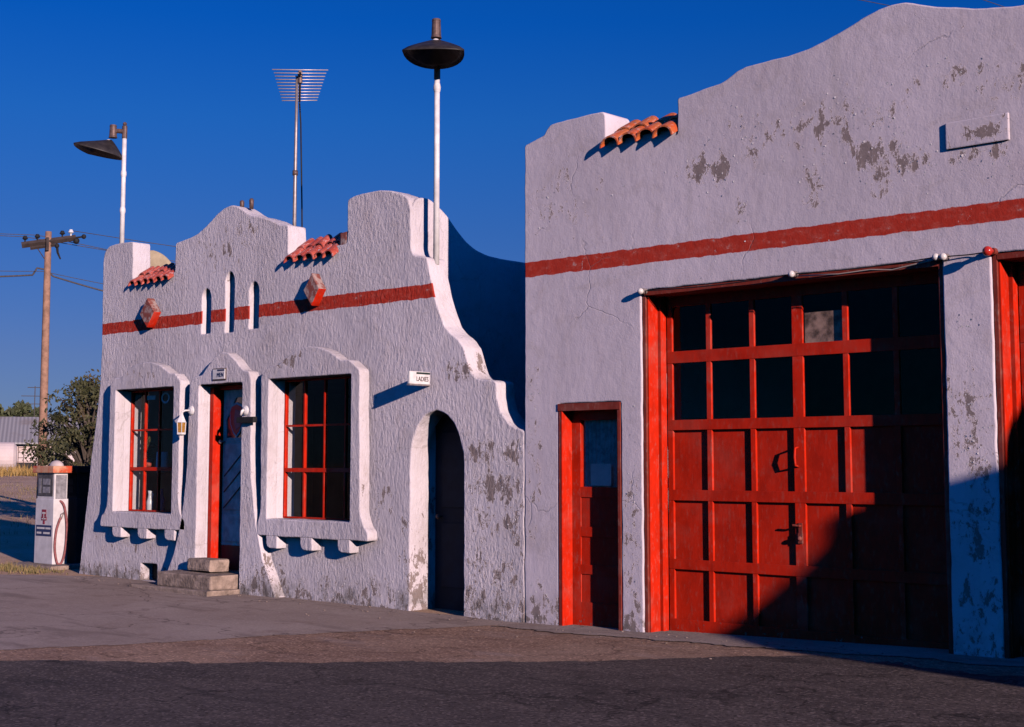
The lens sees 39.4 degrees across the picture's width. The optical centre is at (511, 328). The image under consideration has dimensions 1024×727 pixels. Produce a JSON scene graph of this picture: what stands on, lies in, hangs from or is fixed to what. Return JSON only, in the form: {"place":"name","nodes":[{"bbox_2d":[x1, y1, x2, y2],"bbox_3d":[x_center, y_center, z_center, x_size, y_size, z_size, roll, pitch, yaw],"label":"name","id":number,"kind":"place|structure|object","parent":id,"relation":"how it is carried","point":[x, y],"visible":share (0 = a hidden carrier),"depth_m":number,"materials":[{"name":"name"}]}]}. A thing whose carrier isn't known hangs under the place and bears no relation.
{"place":"outdoors","nodes":[
{"label":"outdoors","id":0,"kind":"place"},
{"bbox_2d":[0,462,36,476],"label":"dry grass","id":1,"kind":"structure","parent":0,"point":[20,471],"depth_m":77.53,"materials":[{"name":"yellow plant"}]},
{"bbox_2d":[0,475,494,620],"bbox_3d":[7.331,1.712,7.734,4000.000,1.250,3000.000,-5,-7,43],"label":"ground","id":2,"kind":"structure","parent":0,"point":[15,547],"depth_m":31.45,"materials":[{"name":"grey concrete"}]},
{"bbox_2d":[0,404,4,414],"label":"tree","id":3,"kind":"object","parent":2,"relation":"on","point":[2,409],"visible":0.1,"depth_m":118.04,"materials":[{"name":"green plant"}]},
{"bbox_2d":[0,442,23,470],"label":"storage tank","id":4,"kind":"object","parent":2,"relation":"on","point":[8,452],"visible":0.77,"depth_m":84.76,"materials":[{"name":"metal"}]},
{"bbox_2d":[0,400,38,416],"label":"tree","id":5,"kind":"object","parent":2,"relation":"on","point":[21,409],"visible":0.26,"depth_m":118.45,"materials":[{"name":"green plant"}]},
{"bbox_2d":[0,483,67,574],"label":"weeds","id":6,"kind":"object","parent":2,"relation":"on","point":[6,567],"visible":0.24,"depth_m":20.72,"materials":[{"name":"green plant"}]},
{"bbox_2d":[28,386,39,416],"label":"television antenna","id":7,"kind":"object","parent":2,"relation":"on","point":[35,387],"visible":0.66,"depth_m":99.85,"materials":[{"name":"grey metal"}]},
{"bbox_2d":[0,417,81,468],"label":"storage shed","id":8,"kind":"structure","parent":2,"relation":"on","point":[16,430],"depth_m":90.58,"materials":[{"name":"grey metal"}]},
{"bbox_2d":[10,561,79,569],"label":"pump island","id":9,"kind":"structure","parent":2,"relation":"on","point":[66,566],"depth_m":20.95,"materials":[{"name":"concrete"}]},
{"bbox_2d":[33,460,72,564],"bbox_3d":[-6.865,2.750,21.360,0.629,1.546,0.330,-5,-7,43],"label":"gas pump","id":10,"kind":"object","parent":9,"relation":"on","point":[51,530],"visible":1,"depth_m":21.21,"materials":[{"name":"metal"}]},
{"bbox_2d":[38,474,52,495],"bbox_3d":[-6.951,2.337,21.320,0.420,0.325,0.013,-5,-7,43],"label":"meter window","id":11,"kind":"structure","parent":10,"relation":"in","point":[45,481],"depth_m":21.31,"materials":[{"name":"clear glass"}]},
{"bbox_2d":[56,475,66,498],"bbox_3d":[-6.689,2.437,21.231,0.009,0.510,0.170,-5,-7,43],"label":"meter window","id":12,"kind":"structure","parent":10,"relation":"in","point":[61,480],"depth_m":21.23,"materials":[{"name":"white glass"}]},
{"bbox_2d":[67,466,90,562],"bbox_3d":[-6.605,2.808,21.619,0.610,1.445,0.330,-5,-7,43],"label":"gas pump","id":13,"kind":"object","parent":9,"relation":"on","point":[78,480],"visible":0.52,"depth_m":21.43,"materials":[{"name":"metal"}]},
{"bbox_2d":[67,474,76,495],"bbox_3d":[-6.684,2.361,21.576,0.420,0.325,0.013,-5,-7,43],"label":"meter window","id":14,"kind":"structure","parent":13,"relation":"in","point":[71,482],"depth_m":21.51,"materials":[{"name":"black glass"}]},
{"bbox_2d":[79,475,89,497],"bbox_3d":[-6.422,2.461,21.487,0.009,0.510,0.170,-5,-7,43],"label":"meter window","id":15,"kind":"structure","parent":13,"relation":"in","point":[84,480],"depth_m":21.48,"materials":[{"name":"black glass"}]},
{"bbox_2d":[21,229,85,498],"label":"utility pole","id":16,"kind":"object","parent":2,"relation":"on","point":[48,242],"visible":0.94,"depth_m":42.95,"materials":[{"name":"brown wood"}]},
{"bbox_2d":[0,267,102,291],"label":"power line","id":17,"kind":"object","parent":16,"relation":"attached to","point":[52,276],"visible":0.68,"depth_m":43.13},
{"bbox_2d":[11,271,102,283],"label":"power line","id":18,"kind":"object","parent":16,"relation":"attached to","point":[52,273],"visible":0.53,"depth_m":43.04,"materials":[{"name":"black rubber"}]},
{"bbox_2d":[0,235,175,261],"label":"power line","id":19,"kind":"object","parent":16,"relation":"attached to","point":[63,243],"visible":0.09,"depth_m":43.51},
{"bbox_2d":[0,233,175,263],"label":"power line","id":20,"kind":"object","parent":16,"relation":"attached to","point":[71,242],"visible":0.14,"depth_m":43.51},
{"bbox_2d":[75,231,175,246],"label":"power line","id":21,"kind":"object","parent":16,"relation":"attached to","point":[126,239],"visible":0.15,"depth_m":44.10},
{"bbox_2d":[19,369,100,465],"bbox_3d":[-9.866,2.794,33.301,2.644,3.725,2.894,-5,-7,43],"label":"tree","id":22,"kind":"object","parent":2,"relation":"on","point":[71,441],"visible":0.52,"depth_m":33.11,"materials":[{"name":"green plant"}]},
{"bbox_2d":[79,190,525,622],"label":"office building","id":23,"kind":"structure","parent":2,"relation":"on","point":[350,466],"depth_m":16.98,"materials":[{"name":"paint"}]},
{"bbox_2d":[74,122,127,242],"bbox_3d":[-5.836,-2.021,20.329,0.715,1.840,0.669,0,-5,-2],"label":"lamp post","id":24,"kind":"object","parent":23,"relation":"on","point":[108,148],"visible":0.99,"depth_m":20.30,"materials":[{"name":"white metal"}]},
{"bbox_2d":[146,490,153,509],"bbox_3d":[-4.892,2.341,19.386,0.120,0.284,0.099,-1,-5,9],"label":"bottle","id":25,"kind":"object","parent":23,"relation":"on","point":[150,503],"visible":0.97,"depth_m":19.36,"materials":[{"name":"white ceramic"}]},
{"bbox_2d":[146,436,155,466],"bbox_3d":[-4.943,1.675,19.510,0.195,0.427,0.140,-5,-7,43],"label":"plant","id":26,"kind":"object","parent":23,"relation":"attached to","point":[150,452],"visible":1,"depth_m":19.48,"materials":[{"name":"green plant"}]},
{"bbox_2d":[128,389,173,511],"bbox_3d":[-4.731,1.643,19.211,1.372,1.637,0.050,-5,-7,43],"label":"window","id":27,"kind":"structure","parent":23,"relation":"in","point":[131,468],"depth_m":19.42,"materials":[{"name":"orange paint"}]},
{"bbox_2d":[147,392,169,402],"bbox_3d":[-4.772,0.946,19.309,0.538,0.150,0.002,-5,-7,43],"label":"window sticker","id":28,"kind":"object","parent":23,"relation":"attached to","point":[153,397],"depth_m":19.26,"materials":[{"name":"paper"}]},
{"bbox_2d":[156,391,167,472],"bbox_3d":[-4.733,1.366,19.397,0.170,1.180,0.170,-5,-7,43],"label":"pendant shade","id":29,"kind":"object","parent":23,"relation":"hanging from","point":[164,459],"visible":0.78,"depth_m":19.31,"materials":[{"name":"metal"}]},
{"bbox_2d":[160,488,165,509],"bbox_3d":[-4.701,2.309,19.210,0.097,0.313,0.100,-5,-7,43],"label":"bottle","id":30,"kind":"object","parent":23,"relation":"on","point":[162,502],"visible":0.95,"depth_m":19.18,"materials":[{"name":"glass"}]},
{"bbox_2d":[176,406,193,435],"bbox_3d":[-4.176,1.178,18.232,0.143,0.386,0.207,-5,-7,43],"label":"wall lantern","id":31,"kind":"object","parent":23,"relation":"attached to","point":[181,426],"depth_m":18.18,"materials":[{"name":"white paint"}]},
{"bbox_2d":[212,368,226,380],"bbox_3d":[-3.673,0.580,17.941,0.280,0.152,0.026,-5,-7,43],"label":"door sign","id":32,"kind":"object","parent":23,"relation":"attached to","point":[219,373],"visible":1,"depth_m":17.92,"materials":[{"name":"white metal"}]},
{"bbox_2d":[218,389,241,569],"bbox_3d":[-3.427,1.903,18.009,0.812,2.270,0.136,-5,-7,43],"label":"front door","id":33,"kind":"structure","parent":23,"relation":"in","point":[232,430],"depth_m":18.15,"materials":[{"name":"white paint"}]},
{"bbox_2d":[236,406,256,422],"bbox_3d":[-3.227,1.046,17.445,0.335,0.214,0.077,-5,-7,43],"label":"wall lantern","id":34,"kind":"object","parent":23,"relation":"attached to","point":[245,410],"depth_m":17.45,"materials":[{"name":"white paint"}]},
{"bbox_2d":[272,69,327,226],"bbox_3d":[-2.752,-1.347,18.399,0.690,3.695,1.468,1,-5,-9],"label":"television antenna","id":35,"kind":"object","parent":23,"relation":"on","point":[298,79],"visible":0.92,"depth_m":18.03,"materials":[{"name":"metal"}]},
{"bbox_2d":[283,376,350,520],"bbox_3d":[-2.201,1.417,16.862,1.502,1.662,0.050,-5,-7,43],"label":"window","id":36,"kind":"structure","parent":23,"relation":"in","point":[286,405],"depth_m":16.94,"materials":[{"name":"orange paint"}]},
{"bbox_2d":[407,371,429,385],"bbox_3d":[-1.007,0.546,15.447,0.044,0.152,0.307,-5,-7,43],"label":"hanging sign","id":37,"kind":"object","parent":23,"relation":"attached to","point":[416,378],"visible":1,"depth_m":15.43,"materials":[{"name":"white metal"}]},
{"bbox_2d":[402,18,463,264],"bbox_3d":[-0.831,-2.095,15.619,0.669,2.740,0.714,0,-5,3],"label":"lamp post","id":38,"kind":"object","parent":23,"relation":"on","point":[436,54],"visible":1,"depth_m":15.86,"materials":[{"name":"white metal"}]},
{"bbox_2d":[435,414,464,610],"bbox_3d":[-0.560,1.883,15.626,0.920,2.400,0.148,-5,-7,43],"label":"washroom door","id":39,"kind":"structure","parent":23,"relation":"in","point":[449,483],"depth_m":15.75,"materials":[{"name":"paint"}]},
{"bbox_2d":[525,3,1023,658],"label":"garage building","id":40,"kind":"structure","parent":2,"relation":"on","point":[833,455],"depth_m":12.79,"materials":[{"name":"paint"}]},
{"bbox_2d":[572,409,617,627],"bbox_3d":[0.851,1.859,13.992,0.683,2.130,0.104,-5,-7,43],"label":"side door","id":41,"kind":"structure","parent":40,"relation":"in","point":[595,550],"depth_m":14.03,"materials":[{"name":"red paint"}]},
{"bbox_2d":[584,420,616,486],"bbox_3d":[0.911,1.228,14.117,0.563,0.760,0.035,-5,-7,43],"label":"curtain","id":42,"kind":"object","parent":40,"relation":"hanging from","point":[600,441],"visible":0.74,"depth_m":14.16,"materials":[{"name":"fabric"}]},
{"bbox_2d":[591,464,610,485],"bbox_3d":[0.874,1.441,14.060,0.260,0.215,0.004,-5,-7,43],"label":"paper notice","id":43,"kind":"object","parent":40,"relation":"attached to","point":[600,474],"visible":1,"depth_m":14.06,"materials":[{"name":"paper"}]},
{"bbox_2d":[666,271,948,648],"bbox_3d":[2.533,1.187,12.645,2.882,3.167,0.116,-5,-7,43],"label":"bay door","id":44,"kind":"structure","parent":40,"relation":"in","point":[819,528],"depth_m":12.58,"materials":[{"name":"red paint"}]},
{"bbox_2d":[637,246,997,293],"bbox_3d":[2.479,-0.475,12.376,3.535,0.102,0.170,-5,-7,43],"label":"string light","id":45,"kind":"object","parent":40,"relation":"attached to","point":[987,250],"visible":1,"depth_m":11.98,"materials":[{"name":"white rubber"},{"name":"white frosted glass"},{"name":"red glass"}]},
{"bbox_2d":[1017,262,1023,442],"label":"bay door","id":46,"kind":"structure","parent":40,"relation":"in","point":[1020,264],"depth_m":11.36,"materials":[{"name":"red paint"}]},
{"bbox_2d":[0,574,517,649],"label":"concrete slab","id":47,"kind":"structure","parent":0,"point":[44,611],"depth_m":14.87,"materials":[{"name":"grey concrete"}]},
{"bbox_2d":[129,570,239,596],"bbox_3d":[-4.040,3.164,17.807,1.704,0.264,0.604,-5,-7,43],"label":"doorstep","id":48,"kind":"object","parent":47,"relation":"on","point":[199,583],"visible":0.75,"depth_m":17.40,"materials":[{"name":"concrete"}]},
{"bbox_2d":[186,556,230,572],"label":"concrete block","id":49,"kind":"structure","parent":48,"relation":"on","point":[206,564],"depth_m":17.70,"materials":[{"name":"grey concrete"}]},
{"bbox_2d":[0,655,1023,726],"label":"driveway","id":50,"kind":"structure","parent":0,"point":[778,691],"depth_m":9.54,"materials":[{"name":"grey asphalt"}]},
{"bbox_2d":[0,625,1023,675],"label":"asphalt forecourt","id":51,"kind":"structure","parent":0,"point":[491,643],"depth_m":12.15,"materials":[{"name":"grey asphalt"}]},
{"bbox_2d":[42,575,974,669],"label":"pebbles","id":52,"kind":"object","parent":51,"relation":"on","point":[555,629],"visible":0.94,"depth_m":13.43,"materials":[{"name":"stone"}]},
{"bbox_2d":[0,0,1023,416],"label":"sky","id":53,"kind":"structure","parent":0,"point":[194,86],"materials":[{"name":"blue"}]},
{"bbox_2d":[496,622,1023,665],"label":"concrete apron","id":54,"kind":"object","parent":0,"point":[816,645],"visible":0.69,"depth_m":12.22,"materials":[{"name":"grey concrete"}]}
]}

